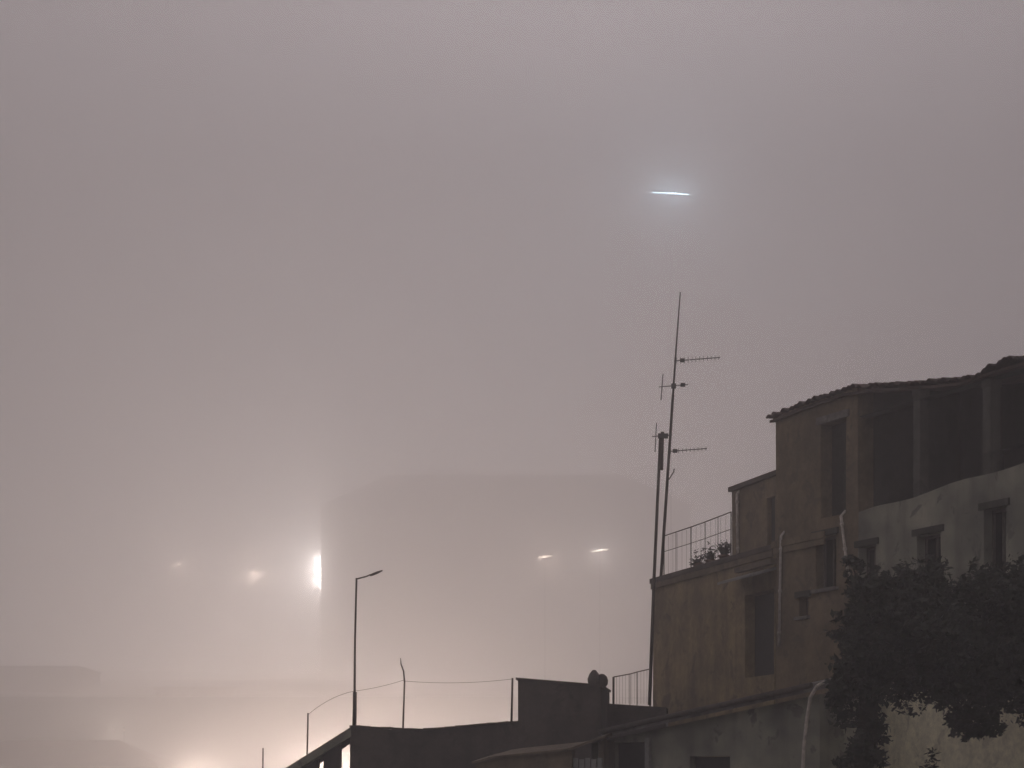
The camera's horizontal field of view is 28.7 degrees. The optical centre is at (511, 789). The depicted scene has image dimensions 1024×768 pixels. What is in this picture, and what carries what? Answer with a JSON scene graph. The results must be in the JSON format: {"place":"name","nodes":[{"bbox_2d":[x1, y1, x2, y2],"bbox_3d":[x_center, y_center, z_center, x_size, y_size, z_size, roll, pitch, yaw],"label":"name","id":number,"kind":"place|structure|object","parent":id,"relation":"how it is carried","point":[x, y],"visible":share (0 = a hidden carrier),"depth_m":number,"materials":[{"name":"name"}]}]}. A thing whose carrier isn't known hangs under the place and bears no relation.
{"place":"outdoors","nodes":[
{"label":"outdoors","id":0,"kind":"place"},
{"bbox_2d":[0,671,652,767],"bbox_3d":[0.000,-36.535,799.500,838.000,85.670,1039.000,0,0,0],"label":"hillside","id":1,"kind":"structure","parent":0,"point":[251,719],"depth_m":393.37,"materials":[{"name":"grey"}]},
{"bbox_2d":[653,192,688,194],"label":"light mast","id":2,"kind":"object","parent":1,"relation":"on","point":[670,193],"visible":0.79,"depth_m":399.90,"materials":[{"name":"white plastic"}]},
{"bbox_2d":[0,697,652,697],"bbox_3d":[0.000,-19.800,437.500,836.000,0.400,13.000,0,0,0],"label":"hill road","id":3,"kind":"structure","parent":0,"point":[68,697],"depth_m":431.00,"materials":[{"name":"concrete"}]},
{"bbox_2d":[591,548,608,551],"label":"street lamp","id":4,"kind":"object","parent":3,"relation":"on","point":[599,550],"visible":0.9,"depth_m":435.65,"materials":[{"name":"white plastic"}]},
{"bbox_2d":[0,0,1023,673],"label":"sky","id":5,"kind":"structure","parent":0,"point":[264,264],"materials":[{"name":"grey"}]},
{"bbox_2d":[650,470,776,756],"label":"terrace house","id":6,"kind":"structure","parent":0,"point":[714,641],"depth_m":50.37,"materials":[{"name":"paint"}]},
{"bbox_2d":[659,292,719,575],"bbox_3d":[4.739,-9.491,53.400,1.631,7.613,0.100,0,0,0],"label":"antenna mast","id":7,"kind":"object","parent":6,"relation":"on","point":[673,385],"visible":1,"depth_m":53.38,"materials":[{"name":"metal"}]},
{"bbox_2d":[689,549,706,565],"bbox_3d":[4.850,-6.005,52.359,0.543,0.659,0.540,0,0,19],"label":"potted plant","id":8,"kind":"object","parent":6,"relation":"on","point":[696,561],"visible":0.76,"depth_m":52.26,"materials":[{"name":"green plant"}]},
{"bbox_2d":[701,541,716,563],"bbox_3d":[5.131,-6.053,51.653,0.610,0.741,0.581,0,0,0],"label":"potted plant","id":9,"kind":"object","parent":6,"relation":"on","point":[710,555],"visible":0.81,"depth_m":51.55,"materials":[{"name":"green plant"}]},
{"bbox_2d":[714,539,732,558],"bbox_3d":[5.358,-6.023,50.578,0.569,0.646,0.553,0,0,0],"label":"potted plant","id":10,"kind":"object","parent":6,"relation":"on","point":[724,551],"visible":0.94,"depth_m":50.47,"materials":[{"name":"green plant"}]},
{"bbox_2d":[755,592,773,676],"bbox_3d":[6.100,-3.669,47.293,0.050,1.961,1.651,0,0,-17],"label":"terrace door","id":11,"kind":"structure","parent":6,"relation":"in","point":[764,604],"depth_m":47.54,"materials":[{"name":"brown wood"}]},
{"bbox_2d":[772,498,774,541],"bbox_3d":[6.669,-6.548,50.507,0.040,1.688,0.472,0,0,-17],"label":"roof room door","id":12,"kind":"structure","parent":6,"relation":"in","point":[773,499],"depth_m":50.62,"materials":[{"name":"brown wood"}]},
{"bbox_3d":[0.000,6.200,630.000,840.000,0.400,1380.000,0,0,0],"label":"ground","id":13,"kind":"structure","parent":0,"visible":0},
{"bbox_2d":[0,666,100,694],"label":"fogged house","id":14,"kind":"structure","parent":13,"relation":"on","point":[78,680],"depth_m":560.00,"materials":[{"name":"grey"}]},
{"bbox_2d":[0,740,180,767],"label":"hipped house","id":15,"kind":"structure","parent":13,"relation":"on","point":[67,754],"depth_m":288.65,"materials":[{"name":"grey"}]},
{"bbox_2d":[153,687,238,696],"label":"church front","id":16,"kind":"structure","parent":13,"relation":"on","point":[188,691],"depth_m":520.00,"materials":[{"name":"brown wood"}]},
{"bbox_2d":[286,669,667,767],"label":"flat roofed house","id":17,"kind":"structure","parent":13,"relation":"on","point":[551,712],"depth_m":49.63,"materials":[{"name":"concrete"}]},
{"bbox_2d":[352,570,382,724],"bbox_3d":[-3.619,-3.545,50.100,0.762,3.936,0.104,0,0,0],"label":"lamp post","id":18,"kind":"object","parent":17,"relation":"on","point":[354,719],"visible":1,"depth_m":50.08,"materials":[{"name":"metal"}]},
{"bbox_2d":[400,658,404,727],"bbox_3d":[-2.739,-2.418,50.150,0.128,1.786,0.046,0,0,0],"label":"stake","id":19,"kind":"object","parent":17,"relation":"on","point":[403,695],"visible":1,"depth_m":50.13,"materials":[{"name":"metal"}]},
{"bbox_2d":[510,678,512,720],"bbox_3d":[-0.002,-2.246,50.150,0.075,1.126,0.054,0,0,0],"label":"stake","id":20,"kind":"object","parent":17,"relation":"on","point":[511,700],"visible":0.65,"depth_m":50.13,"materials":[{"name":"metal"}]},
{"bbox_2d":[408,679,508,682],"bbox_3d":[-1.354,-2.735,50.150,2.709,0.107,0.009,0,0,0],"label":"wire","id":21,"kind":"object","parent":20,"relation":"attached to","point":[462,682],"visible":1,"depth_m":50.15,"materials":[{"name":"metal"}]},
{"bbox_2d":[588,670,607,686],"bbox_3d":[2.205,-2.611,51.400,0.530,0.950,0.380,0,0,0],"label":"chimney","id":22,"kind":"object","parent":17,"relation":"on","point":[595,677],"visible":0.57,"depth_m":51.29,"materials":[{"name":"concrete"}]},
{"bbox_2d":[648,423,671,704],"bbox_3d":[3.845,-5.875,52.000,0.632,7.334,0.100,0,0,0],"label":"antenna mast","id":23,"kind":"object","parent":17,"relation":"on","point":[661,436],"visible":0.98,"depth_m":51.97,"materials":[{"name":"metal"}]},
{"bbox_2d":[320,475,690,680],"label":"tower block","id":24,"kind":"structure","parent":13,"relation":"on","point":[466,583],"depth_m":1000.00,"materials":[{"name":"grey"}]},
{"bbox_2d":[320,556,320,587],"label":"wall light","id":25,"kind":"object","parent":24,"relation":"attached to","point":[320,571],"visible":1,"depth_m":1005.70,"materials":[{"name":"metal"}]},
{"bbox_2d":[472,733,614,767],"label":"shed","id":26,"kind":"structure","parent":13,"relation":"on","point":[558,758],"depth_m":45.03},
{"bbox_2d":[573,758,601,767],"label":"plank door","id":27,"kind":"structure","parent":26,"relation":"in","point":[575,760],"depth_m":44.80,"materials":[{"name":"grey wood"}]},
{"bbox_2d":[591,678,877,767],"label":"lean to building","id":28,"kind":"structure","parent":13,"relation":"on","point":[800,733],"depth_m":42.36,"materials":[{"name":"concrete"}]},
{"bbox_2d":[619,743,644,767],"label":"door panel","id":29,"kind":"structure","parent":28,"relation":"in","point":[631,755],"depth_m":45.40,"materials":[{"name":"grey wood"}]},
{"bbox_2d":[696,757,729,767],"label":"door panel","id":30,"kind":"structure","parent":28,"relation":"in","point":[701,762],"depth_m":43.41,"materials":[{"name":"grey wood"}]},
{"bbox_2d":[837,742,853,767],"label":"bush","id":31,"kind":"object","parent":13,"relation":"on","point":[845,762],"visible":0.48,"depth_m":36.49,"materials":[{"name":"green plant"}]},
{"bbox_2d":[766,356,1023,767],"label":"old house","id":32,"kind":"structure","parent":13,"relation":"on","point":[885,476],"depth_m":43.16,"materials":[{"name":"beige paint"}]},
{"bbox_2d":[794,590,811,619],"bbox_3d":[6.636,-4.152,44.986,0.350,0.639,0.609,0,0,-25],"label":"window","id":33,"kind":"structure","parent":32,"relation":"in","point":[806,593],"depth_m":44.93,"materials":[{"name":"grey wood"}]},
{"bbox_2d":[810,527,838,593],"bbox_3d":[7.013,-5.062,44.168,0.350,1.367,1.030,0,0,-25],"label":"window","id":34,"kind":"structure","parent":32,"relation":"in","point":[830,542],"depth_m":44.34,"materials":[{"name":"brown wood"}]},
{"bbox_2d":[832,422,845,515],"bbox_3d":[7.298,-7.043,43.978,0.112,2.064,0.935,0,0,-25],"label":"shuttered door","id":35,"kind":"structure","parent":32,"relation":"in","point":[838,431],"depth_m":44.15,"materials":[{"name":"brown wood"}]},
{"bbox_2d":[854,537,878,576],"bbox_3d":[7.671,-4.858,42.723,0.350,0.978,0.868,0,0,-25],"label":"window","id":36,"kind":"structure","parent":32,"relation":"in","point":[871,552],"depth_m":42.86,"materials":[{"name":"grey wood"}]},
{"bbox_2d":[911,524,943,569],"bbox_3d":[8.572,-4.534,40.754,0.350,1.635,1.047,0,0,-25],"label":"window","id":37,"kind":"structure","parent":32,"relation":"in","point":[932,543],"depth_m":40.90,"materials":[{"name":"grey wood"}]},
{"bbox_2d":[978,498,1009,572],"bbox_3d":[9.452,-4.806,38.831,0.350,1.606,0.911,0,0,-25],"label":"window","id":38,"kind":"structure","parent":32,"relation":"in","point":[998,516],"depth_m":39.01,"materials":[{"name":"brown wood"}]},
{"bbox_2d":[1004,447,1023,468],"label":"loggia door","id":39,"kind":"structure","parent":32,"relation":"in","point":[1013,457],"depth_m":42.71,"materials":[{"name":"grey wood"}]},
{"bbox_2d":[822,552,1023,767],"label":"leafy tree","id":40,"kind":"object","parent":13,"relation":"on","point":[924,630],"visible":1,"depth_m":35.02,"materials":[{"name":"green plant"}]},
{"bbox_2d":[919,747,940,767],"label":"bush","id":41,"kind":"object","parent":13,"relation":"on","point":[931,758],"visible":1,"depth_m":36.14,"materials":[{"name":"green plant"}]},
{"bbox_3d":[-6.400,2.923,51.642,4.200,6.155,0.316,0,0,0],"label":"garden wall","id":42,"kind":"object","parent":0,"visible":0},
{"bbox_2d":[262,748,263,767],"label":"stake","id":43,"kind":"object","parent":42,"relation":"on","point":[262,757],"visible":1,"depth_m":51.59,"materials":[{"name":"metal"}]},
{"bbox_2d":[306,713,308,754],"bbox_3d":[-5.284,-1.058,51.600,0.082,1.858,0.046,0,0,0],"label":"stake","id":44,"kind":"object","parent":42,"relation":"on","point":[307,733],"visible":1,"depth_m":51.58,"materials":[{"name":"metal"}]}
]}

